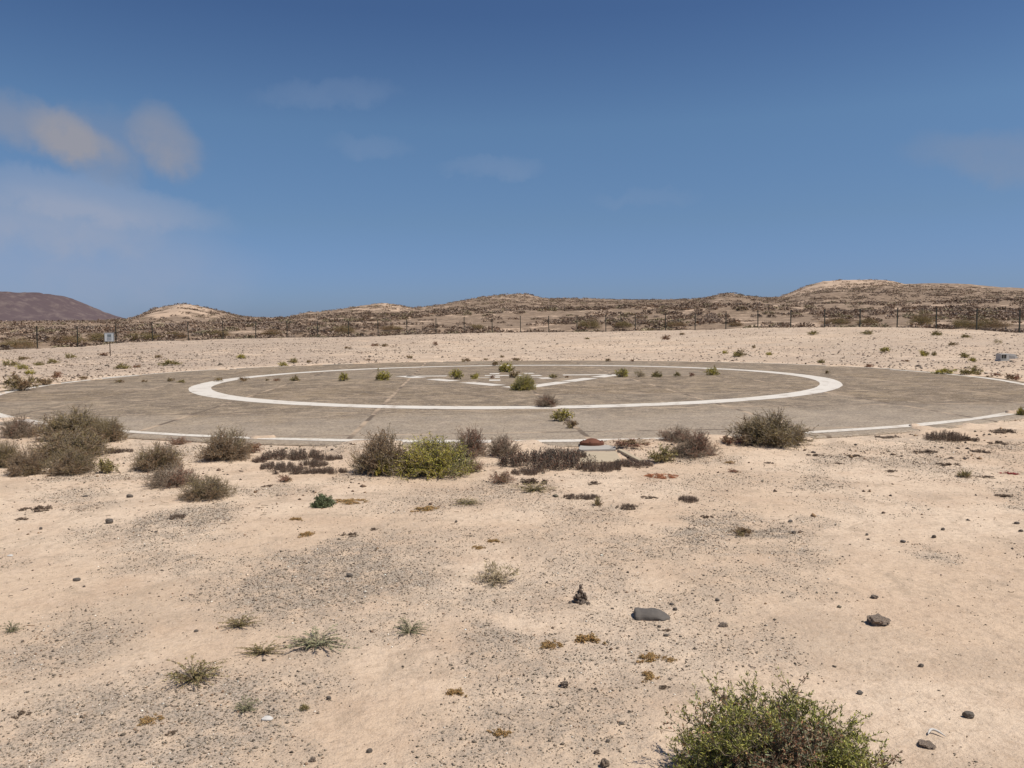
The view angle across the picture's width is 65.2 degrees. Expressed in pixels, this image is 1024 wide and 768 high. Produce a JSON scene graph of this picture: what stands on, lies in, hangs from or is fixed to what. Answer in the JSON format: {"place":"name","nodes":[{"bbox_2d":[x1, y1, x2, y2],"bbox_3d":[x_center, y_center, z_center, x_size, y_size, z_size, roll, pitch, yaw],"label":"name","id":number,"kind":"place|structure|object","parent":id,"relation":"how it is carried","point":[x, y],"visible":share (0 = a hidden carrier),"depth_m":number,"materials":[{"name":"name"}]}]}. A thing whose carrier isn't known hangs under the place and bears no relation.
{"place":"outdoors","nodes":[
{"label":"outdoors","id":0,"kind":"place"},
{"bbox_2d":[0,291,124,321],"bbox_3d":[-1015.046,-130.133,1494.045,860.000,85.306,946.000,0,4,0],"label":"hills","id":1,"kind":"structure","parent":0,"point":[28,306],"depth_m":1406.41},
{"bbox_2d":[0,280,1023,767],"bbox_3d":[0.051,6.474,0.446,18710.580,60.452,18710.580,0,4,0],"label":"ground","id":2,"kind":"structure","parent":0,"point":[384,702],"depth_m":5.01,"materials":[{"name":"sand"}]},
{"bbox_2d":[0,621,22,632],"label":"herb","id":3,"kind":"object","parent":2,"relation":"on","point":[12,629],"visible":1,"depth_m":4.29,"materials":[{"name":"green plant"}]},
{"bbox_2d":[0,432,23,468],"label":"shrub","id":4,"kind":"object","parent":2,"relation":"on","point":[9,449],"visible":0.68,"depth_m":9.54,"materials":[{"name":"brown plant"}]},
{"bbox_2d":[0,406,41,438],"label":"shrub","id":5,"kind":"object","parent":2,"relation":"on","point":[20,428],"visible":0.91,"depth_m":12.22,"materials":[{"name":"brown plant"}]},
{"bbox_2d":[0,372,41,390],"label":"shrub","id":6,"kind":"object","parent":2,"relation":"on","point":[18,384],"visible":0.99,"depth_m":21.69,"materials":[{"name":"green plant"}]},
{"bbox_2d":[0,336,43,348],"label":"bush","id":7,"kind":"object","parent":2,"relation":"on","point":[17,343],"visible":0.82,"depth_m":70.44,"materials":[{"name":"brown plant"}]},
{"bbox_2d":[2,446,52,476],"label":"shrub","id":8,"kind":"object","parent":2,"relation":"on","point":[30,464],"visible":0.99,"depth_m":8.94,"materials":[{"name":"brown plant"}]},
{"bbox_2d":[17,505,52,511],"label":"creeper","id":9,"kind":"object","parent":2,"relation":"on","point":[41,507],"visible":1,"depth_m":7.21,"materials":[{"name":"brown plant"}]},
{"bbox_2d":[16,424,120,461],"bbox_3d":[-5.678,0.742,10.311,1.169,0.453,1.152,2,5,35],"label":"shrub","id":10,"kind":"object","parent":2,"relation":"on","point":[88,443],"visible":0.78,"depth_m":10.20,"materials":[{"name":"brown plant"}]},
{"bbox_2d":[39,444,98,475],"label":"shrub","id":11,"kind":"object","parent":2,"relation":"on","point":[72,461],"visible":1,"depth_m":9.02,"materials":[{"name":"brown plant"}]},
{"bbox_2d":[48,334,90,342],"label":"bush","id":12,"kind":"object","parent":2,"relation":"on","point":[67,339],"visible":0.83,"depth_m":77.66,"materials":[{"name":"brown plant"}]},
{"bbox_2d":[27,403,119,442],"bbox_3d":[-6.624,0.556,12.142,1.256,0.579,1.344,-2,4,-26],"label":"shrub","id":13,"kind":"object","parent":2,"relation":"on","point":[56,424],"visible":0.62,"depth_m":11.91,"materials":[{"name":"brown plant"}]},
{"bbox_2d":[80,333,117,340],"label":"bush","id":14,"kind":"object","parent":2,"relation":"on","point":[99,335],"visible":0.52,"depth_m":81.12,"materials":[{"name":"brown plant"}]},
{"bbox_2d":[93,454,119,473],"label":"shrub","id":15,"kind":"object","parent":2,"relation":"on","point":[108,465],"visible":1,"depth_m":9.06,"materials":[{"name":"green plant"}]},
{"bbox_2d":[86,414,131,442],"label":"shrub","id":16,"kind":"object","parent":2,"relation":"on","point":[113,431],"visible":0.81,"depth_m":11.68,"materials":[{"name":"brown plant"}]},
{"bbox_2d":[104,332,114,355],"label":"notice sign","id":17,"kind":"object","parent":2,"relation":"on","point":[109,337],"visible":0.98,"depth_m":47.25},
{"bbox_2d":[96,447,134,453],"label":"succulent mat","id":18,"kind":"object","parent":2,"relation":"on","point":[122,450],"visible":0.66,"depth_m":10.66,"materials":[{"name":"brown plant"}]},
{"bbox_2d":[119,331,159,339],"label":"bush","id":19,"kind":"object","parent":2,"relation":"on","point":[147,335],"visible":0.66,"depth_m":83.47,"materials":[{"name":"brown plant"}]},
{"bbox_2d":[138,712,164,725],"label":"succulent","id":20,"kind":"object","parent":2,"relation":"on","point":[144,720],"visible":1,"depth_m":3.29,"materials":[{"name":"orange plant"}]},
{"bbox_2d":[127,436,189,472],"bbox_3d":[-4.142,0.811,9.362,0.705,0.407,0.732,-1,4,-13],"label":"shrub","id":21,"kind":"object","parent":2,"relation":"on","point":[152,460],"visible":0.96,"depth_m":9.27,"materials":[{"name":"brown plant"}]},
{"bbox_2d":[136,460,209,489],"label":"shrub","id":22,"kind":"object","parent":2,"relation":"on","point":[177,477],"visible":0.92,"depth_m":8.28,"materials":[{"name":"brown plant"}]},
{"bbox_2d":[165,436,190,444],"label":"shrub","id":23,"kind":"object","parent":2,"relation":"on","point":[179,442],"visible":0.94,"depth_m":11.23,"materials":[{"name":"brown plant"}]},
{"bbox_2d":[162,653,228,689],"bbox_3d":[-1.457,1.319,3.677,0.313,0.085,0.280,0,4,0],"label":"herb","id":24,"kind":"object","parent":2,"relation":"on","point":[195,674],"visible":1,"depth_m":3.68,"materials":[{"name":"green plant"}]},
{"bbox_2d":[175,470,238,503],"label":"shrub","id":25,"kind":"object","parent":2,"relation":"on","point":[213,488],"visible":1,"depth_m":7.62,"materials":[{"name":"brown plant"}]},
{"bbox_2d":[194,424,255,462],"bbox_3d":[-3.579,0.728,10.020,0.746,0.474,0.757,-1,4,-1],"label":"shrub","id":26,"kind":"object","parent":2,"relation":"on","point":[225,448],"visible":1,"depth_m":9.90,"materials":[{"name":"brown plant"}]},
{"bbox_2d":[218,613,262,628],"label":"herb","id":27,"kind":"object","parent":2,"relation":"on","point":[237,621],"visible":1,"depth_m":4.32,"materials":[{"name":"green plant"}]},
{"bbox_2d":[232,695,260,714],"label":"herb","id":28,"kind":"object","parent":2,"relation":"on","point":[246,707],"visible":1,"depth_m":3.37,"materials":[{"name":"green plant"}]},
{"bbox_2d":[236,640,285,656],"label":"herb","id":29,"kind":"object","parent":2,"relation":"on","point":[257,649],"visible":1,"depth_m":3.96,"materials":[{"name":"green plant"}]},
{"bbox_2d":[260,460,295,469],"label":"succulent mat","id":30,"kind":"object","parent":2,"relation":"on","point":[268,465],"visible":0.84,"depth_m":9.33,"materials":[{"name":"brown plant"}]},
{"bbox_2d":[261,447,324,460],"bbox_3d":[-2.764,0.864,10.101,0.839,0.148,0.537,0,4,0],"label":"succulent mat","id":31,"kind":"object","parent":2,"relation":"on","point":[295,455],"visible":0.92,"depth_m":10.03,"materials":[{"name":"brown plant"}]},
{"bbox_2d":[270,465,320,474],"bbox_3d":[-2.463,0.963,9.095,0.616,0.076,0.417,0,4,0],"label":"succulent mat","id":32,"kind":"object","parent":2,"relation":"on","point":[295,469],"visible":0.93,"depth_m":9.07,"materials":[{"name":"brown plant"}]},
{"bbox_2d":[298,457,328,466],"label":"succulent mat","id":33,"kind":"object","parent":2,"relation":"on","point":[314,462],"visible":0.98,"depth_m":9.49,"materials":[{"name":"brown plant"}]},
{"bbox_2d":[276,624,359,650],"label":"herb","id":34,"kind":"object","parent":2,"relation":"on","point":[317,641],"visible":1,"depth_m":4.06,"materials":[{"name":"green plant"}]},
{"bbox_2d":[310,492,335,507],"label":"succulent","id":35,"kind":"object","parent":2,"relation":"on","point":[322,501],"visible":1,"depth_m":7.24,"materials":[{"name":"green plant"}]},
{"bbox_2d":[307,466,348,474],"bbox_3d":[-2.098,0.966,9.044,0.509,0.071,0.288,0,4,0],"label":"succulent mat","id":36,"kind":"object","parent":2,"relation":"on","point":[325,470],"visible":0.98,"depth_m":9.00,"materials":[{"name":"brown plant"}]},
{"bbox_2d":[313,453,342,460],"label":"succulent mat","id":37,"kind":"object","parent":2,"relation":"on","point":[329,457],"visible":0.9,"depth_m":9.93,"materials":[{"name":"brown plant"}]},
{"bbox_2d":[330,325,355,332],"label":"bush","id":38,"kind":"object","parent":2,"relation":"on","point":[341,328],"visible":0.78,"depth_m":97.47,"materials":[{"name":"brown plant"}]},
{"bbox_2d":[334,498,367,504],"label":"succulent","id":39,"kind":"object","parent":2,"relation":"on","point":[347,501],"visible":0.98,"depth_m":7.44,"materials":[{"name":"brown plant"}]},
{"bbox_2d":[343,423,411,477],"bbox_3d":[-1.429,0.729,9.014,0.816,0.595,0.754,1,4,17],"label":"shrub","id":40,"kind":"object","parent":2,"relation":"on","point":[375,451],"visible":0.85,"depth_m":8.89,"materials":[{"name":"brown plant"}]},
{"bbox_2d":[371,459,390,475],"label":"shrub","id":41,"kind":"object","parent":2,"relation":"on","point":[378,471],"visible":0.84,"depth_m":8.79,"materials":[{"name":"green plant"}]},
{"bbox_2d":[394,615,428,633],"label":"herb","id":42,"kind":"object","parent":2,"relation":"on","point":[407,628],"visible":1,"depth_m":4.22,"materials":[{"name":"green plant"}]},
{"bbox_2d":[387,431,481,481],"bbox_3d":[-0.869,0.779,8.910,1.086,0.500,1.011,0,4,0],"label":"shrub","id":43,"kind":"object","parent":2,"relation":"on","point":[431,458],"visible":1,"depth_m":8.75,"materials":[{"name":"green plant"}]},
{"bbox_2d":[445,687,469,696],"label":"succulent","id":44,"kind":"object","parent":2,"relation":"on","point":[458,691],"visible":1,"depth_m":3.50,"materials":[{"name":"brown plant"}]},
{"bbox_2d":[449,496,484,504],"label":"herb","id":45,"kind":"object","parent":2,"relation":"on","point":[467,502],"visible":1,"depth_m":7.34,"materials":[{"name":"green plant"}]},
{"bbox_2d":[450,423,489,459],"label":"shrub","id":46,"kind":"object","parent":2,"relation":"on","point":[473,442],"visible":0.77,"depth_m":10.05,"materials":[{"name":"brown plant"}]},
{"bbox_2d":[464,456,486,472],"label":"shrub","id":47,"kind":"object","parent":2,"relation":"on","point":[478,466],"visible":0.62,"depth_m":9.00,"materials":[{"name":"brown plant"}]},
{"bbox_2d":[471,558,523,587],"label":"herb","id":48,"kind":"object","parent":2,"relation":"on","point":[494,574],"visible":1,"depth_m":5.05,"materials":[{"name":"green plant"}]},
{"bbox_2d":[486,727,513,736],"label":"succulent","id":49,"kind":"object","parent":2,"relation":"on","point":[498,733],"visible":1,"depth_m":3.15,"materials":[{"name":"brown plant"}]},
{"bbox_2d":[488,469,516,483],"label":"shrub","id":50,"kind":"object","parent":2,"relation":"on","point":[502,478],"visible":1,"depth_m":8.33,"materials":[{"name":"brown plant"}]},
{"bbox_2d":[483,429,523,457],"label":"shrub","id":51,"kind":"object","parent":2,"relation":"on","point":[499,448],"visible":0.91,"depth_m":10.04,"materials":[{"name":"brown plant"}]},
{"bbox_2d":[0,302,1023,349],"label":"desert scrub","id":52,"kind":"object","parent":2,"relation":"on","point":[1008,313],"visible":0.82,"depth_m":105.51,"materials":[{"name":"brown plant"}]},
{"bbox_2d":[0,279,1023,327],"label":"desert scrub","id":53,"kind":"object","parent":2,"relation":"on","point":[974,301],"visible":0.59,"depth_m":244.88,"materials":[{"name":"plant"}]},
{"bbox_2d":[0,327,1023,388],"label":"rubble","id":54,"kind":"object","parent":2,"relation":"on","point":[332,358],"visible":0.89,"depth_m":44.85,"materials":[{"name":"brown stone"}]},
{"bbox_2d":[0,360,1023,447],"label":"landing pad","id":55,"kind":"object","parent":2,"relation":"on","point":[862,397],"visible":0.77,"depth_m":17.49,"materials":[{"name":"concrete"}]},
{"bbox_2d":[375,368,392,379],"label":"weed","id":56,"kind":"object","parent":55,"relation":"on","point":[386,375],"visible":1,"depth_m":24.94,"materials":[{"name":"green plant"}]},
{"bbox_2d":[448,368,463,378],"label":"weed","id":57,"kind":"object","parent":55,"relation":"on","point":[456,375],"visible":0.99,"depth_m":25.34,"materials":[{"name":"green plant"}]},
{"bbox_2d":[498,360,514,371],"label":"weed","id":58,"kind":"object","parent":55,"relation":"on","point":[504,367],"visible":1,"depth_m":29.13,"materials":[{"name":"green plant"}]},
{"bbox_2d":[397,374,616,387],"bbox_3d":[-0.113,-0.099,24.236,7.676,0.001,6.155,0,4,0],"label":"painted triangle","id":59,"kind":"object","parent":55,"relation":"on","point":[555,383],"visible":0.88,"depth_m":24.56,"materials":[{"name":"white paint"}]},
{"bbox_2d":[0,369,1023,442],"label":"painted border","id":60,"kind":"object","parent":55,"relation":"on","point":[820,431],"visible":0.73,"depth_m":12.28,"materials":[{"name":"paint"}]},
{"bbox_2d":[189,365,842,408],"bbox_3d":[0.102,-0.167,25.202,19.078,0.001,19.112,0,4,0],"label":"painted ring","id":61,"kind":"object","parent":55,"relation":"on","point":[825,385],"visible":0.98,"depth_m":18.06,"materials":[{"name":"white paint"}]},
{"bbox_2d":[534,393,561,407],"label":"weed","id":62,"kind":"object","parent":61,"relation":"on","point":[549,402],"visible":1,"depth_m":16.06,"materials":[{"name":"brown plant"}]},
{"bbox_2d":[508,373,537,390],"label":"weed","id":63,"kind":"object","parent":55,"relation":"on","point":[525,383],"visible":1,"depth_m":20.48,"materials":[{"name":"green plant"}]},
{"bbox_2d":[549,408,574,421],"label":"weed","id":64,"kind":"object","parent":55,"relation":"on","point":[562,415],"visible":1,"depth_m":13.60,"materials":[{"name":"green plant"}]},
{"bbox_2d":[0,420,1023,706],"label":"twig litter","id":65,"kind":"object","parent":2,"relation":"on","point":[474,510],"visible":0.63,"depth_m":7.78,"materials":[{"name":"brown plant"}]},
{"bbox_2d":[2,307,1023,348],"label":"wire fence","id":66,"kind":"object","parent":2,"relation":"on","point":[548,317],"visible":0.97,"depth_m":79.21,"materials":[{"name":"brown metal"}]},
{"bbox_2d":[2,420,1023,757],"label":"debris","id":67,"kind":"object","parent":2,"relation":"on","point":[590,472],"visible":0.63,"depth_m":8.89,"materials":[{"name":"white plant"}]},
{"bbox_2d":[510,466,544,475],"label":"succulent mat","id":68,"kind":"object","parent":2,"relation":"on","point":[525,471],"visible":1,"depth_m":8.84,"materials":[{"name":"brown plant"}]},
{"bbox_2d":[510,481,557,492],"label":"herb","id":69,"kind":"object","parent":2,"relation":"on","point":[534,488],"visible":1,"depth_m":7.92,"materials":[{"name":"green plant"}]},
{"bbox_2d":[520,478,548,484],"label":"creeper","id":70,"kind":"object","parent":2,"relation":"on","point":[532,480],"visible":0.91,"depth_m":8.28,"materials":[{"name":"brown plant"}]},
{"bbox_2d":[497,446,596,470],"bbox_3d":[0.405,0.838,9.338,1.187,0.235,0.803,0,4,0],"label":"succulent mat","id":71,"kind":"object","parent":2,"relation":"on","point":[544,460],"visible":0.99,"depth_m":9.26,"materials":[{"name":"brown plant"}]},
{"bbox_2d":[539,639,563,650],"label":"succulent","id":72,"kind":"object","parent":2,"relation":"on","point":[548,644],"visible":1,"depth_m":4.02,"materials":[{"name":"yellow plant"}]},
{"bbox_2d":[551,446,586,460],"bbox_3d":[0.648,0.838,9.785,0.542,0.169,0.365,0,4,13],"label":"succulent mat","id":73,"kind":"object","parent":2,"relation":"on","point":[583,454],"visible":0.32,"depth_m":9.78,"materials":[{"name":"brown plant"}]},
{"bbox_2d":[568,584,590,604],"bbox_3d":[0.391,1.232,4.680,0.128,0.127,0.113,0,4,0],"label":"stacked stone cairn","id":74,"kind":"object","parent":2,"relation":"on","point":[579,596],"visible":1,"depth_m":4.66,"materials":[{"name":"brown stone"}]},
{"bbox_2d":[563,493,600,499],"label":"succulent mat","id":75,"kind":"object","parent":2,"relation":"on","point":[587,496],"visible":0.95,"depth_m":7.55,"materials":[{"name":"brown plant"}]},
{"bbox_2d":[577,316,603,327],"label":"bush","id":76,"kind":"object","parent":2,"relation":"on","point":[588,324],"visible":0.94,"depth_m":98.53,"materials":[{"name":"green plant"}]},
{"bbox_2d":[574,633,609,644],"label":"succulent","id":77,"kind":"object","parent":2,"relation":"on","point":[583,638],"visible":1,"depth_m":4.08,"materials":[{"name":"yellow plant"}]},
{"bbox_2d":[577,459,621,472],"bbox_3d":[0.978,0.915,9.019,0.519,0.120,0.304,0,4,9],"label":"succulent mat","id":78,"kind":"object","parent":2,"relation":"on","point":[598,466],"visible":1,"depth_m":8.99,"materials":[{"name":"brown plant"}]},
{"bbox_2d":[578,445,642,463],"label":"concrete slab","id":79,"kind":"structure","parent":2,"relation":"on","point":[609,453],"depth_m":10.04,"materials":[{"name":"concrete"}]},
{"bbox_2d":[580,438,603,445],"bbox_3d":[1.080,0.777,10.830,0.330,0.088,0.240,0,4,0],"label":"iron cover","id":80,"kind":"object","parent":79,"relation":"on","point":[591,442],"visible":1,"depth_m":10.75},
{"bbox_2d":[604,458,653,467],"bbox_3d":[1.351,0.907,9.322,0.625,0.091,0.354,0,4,0],"label":"succulent mat","id":81,"kind":"object","parent":2,"relation":"on","point":[625,463],"visible":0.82,"depth_m":9.27,"materials":[{"name":"brown plant"}]},
{"bbox_2d":[611,438,653,448],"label":"herb","id":82,"kind":"object","parent":2,"relation":"on","point":[630,441],"visible":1,"depth_m":10.57,"materials":[{"name":"brown plant"}]},
{"bbox_2d":[636,652,660,662],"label":"succulent","id":83,"kind":"object","parent":2,"relation":"on","point":[651,656],"visible":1,"depth_m":3.85,"materials":[{"name":"orange plant"}]},
{"bbox_2d":[641,670,659,682],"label":"succulent","id":84,"kind":"object","parent":2,"relation":"on","point":[649,675],"visible":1,"depth_m":3.64,"materials":[{"name":"orange plant"}]},
{"bbox_2d":[634,607,669,620],"bbox_3d":[0.776,1.271,4.427,0.205,0.044,0.131,0,4,9],"label":"stone","id":85,"kind":"object","parent":2,"relation":"on","point":[649,614],"visible":1,"depth_m":4.39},
{"bbox_2d":[644,473,678,478],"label":"succulent","id":86,"kind":"object","parent":2,"relation":"on","point":[660,476],"visible":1,"depth_m":8.63,"materials":[{"name":"red plant"}]},
{"bbox_2d":[646,443,677,461],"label":"shrub","id":87,"kind":"object","parent":2,"relation":"on","point":[657,456],"visible":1,"depth_m":9.60,"materials":[{"name":"green plant"}]},
{"bbox_2d":[655,425,697,444],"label":"shrub","id":88,"kind":"object","parent":2,"relation":"on","point":[674,437],"visible":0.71,"depth_m":10.90,"materials":[{"name":"brown plant"}]},
{"bbox_2d":[678,495,698,502],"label":"succulent mat","id":89,"kind":"object","parent":2,"relation":"on","point":[686,499],"visible":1,"depth_m":7.37,"materials":[{"name":"brown plant"}]},
{"bbox_2d":[669,427,723,459],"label":"shrub","id":90,"kind":"object","parent":2,"relation":"on","point":[697,446],"visible":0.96,"depth_m":9.92,"materials":[{"name":"brown plant"}]},
{"bbox_2d":[719,435,744,444],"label":"shrub","id":91,"kind":"object","parent":2,"relation":"on","point":[726,439],"visible":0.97,"depth_m":10.89,"materials":[{"name":"brown plant"}]},
{"bbox_2d":[729,526,753,536],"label":"herb","id":92,"kind":"object","parent":2,"relation":"on","point":[742,530],"visible":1,"depth_m":6.16,"materials":[{"name":"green plant"}]},
{"bbox_2d":[722,407,818,449],"bbox_3d":[3.552,0.562,10.977,1.227,0.571,1.313,3,5,38],"label":"shrub","id":93,"kind":"object","parent":2,"relation":"on","point":[758,431],"visible":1,"depth_m":10.79,"materials":[{"name":"green plant"}]},
{"bbox_2d":[655,668,905,767],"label":"shrub","id":94,"kind":"object","parent":2,"relation":"on","point":[780,736],"visible":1,"depth_m":2.67,"materials":[{"name":"green plant"}]},
{"bbox_2d":[817,316,852,323],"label":"bush","id":95,"kind":"object","parent":2,"relation":"on","point":[841,321],"visible":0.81,"depth_m":88.56,"materials":[{"name":"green plant"}]},
{"bbox_2d":[866,613,890,626],"bbox_3d":[1.977,1.277,4.320,0.126,0.075,0.094,-1,4,-12],"label":"stone","id":96,"kind":"object","parent":2,"relation":"on","point":[877,619],"visible":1,"depth_m":4.29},
{"bbox_2d":[906,310,934,324],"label":"bush","id":97,"kind":"object","parent":2,"relation":"on","point":[921,318],"visible":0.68,"depth_m":81.14,"materials":[{"name":"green plant"}]},
{"bbox_2d":[917,739,936,748],"bbox_3d":[1.584,1.377,3.057,0.066,0.030,0.049,1,4,24],"label":"stone","id":98,"kind":"object","parent":2,"relation":"on","point":[928,744],"visible":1,"depth_m":3.05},
{"bbox_2d":[923,430,968,441],"bbox_3d":[6.039,0.702,11.108,0.606,0.153,0.457,0,4,0],"label":"succulent mat","id":99,"kind":"object","parent":2,"relation":"on","point":[952,436],"visible":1,"depth_m":11.06,"materials":[{"name":"brown plant"}]},
{"bbox_2d":[950,317,975,327],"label":"bush","id":100,"kind":"object","parent":2,"relation":"on","point":[959,324],"visible":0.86,"depth_m":77.41,"materials":[{"name":"green plant"}]},
{"bbox_2d":[955,468,979,478],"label":"herb","id":101,"kind":"object","parent":2,"relation":"on","point":[964,475],"visible":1,"depth_m":8.46,"materials":[{"name":"green plant"}]},
{"bbox_2d":[959,365,984,374],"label":"tuft","id":102,"kind":"object","parent":2,"relation":"on","point":[974,372],"visible":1,"depth_m":25.26,"materials":[{"name":"green plant"}]},
{"bbox_2d":[966,317,1013,327],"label":"bush","id":103,"kind":"object","parent":2,"relation":"on","point":[991,322],"visible":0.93,"depth_m":75.22,"materials":[{"name":"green plant"}]},
{"bbox_2d":[988,428,1015,433],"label":"creeper","id":104,"kind":"object","parent":2,"relation":"on","point":[1004,430],"visible":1,"depth_m":11.93,"materials":[{"name":"brown plant"}]},
{"bbox_2d":[995,354,1017,360],"bbox_3d":[20.097,-1.085,32.471,0.806,0.289,0.360,-1,4,-6],"label":"floodlight","id":105,"kind":"object","parent":2,"relation":"on","point":[1003,357],"visible":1,"depth_m":32.38,"materials":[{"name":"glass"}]},
{"bbox_2d":[0,440,1023,767],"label":"gravel","id":106,"kind":"structure","parent":0,"point":[278,576],"depth_m":4.78,"materials":[{"name":"gravel"}]},
{"bbox_2d":[0,0,1023,318],"label":"sky","id":107,"kind":"structure","parent":0,"point":[254,158],"materials":[{"name":"blue"}]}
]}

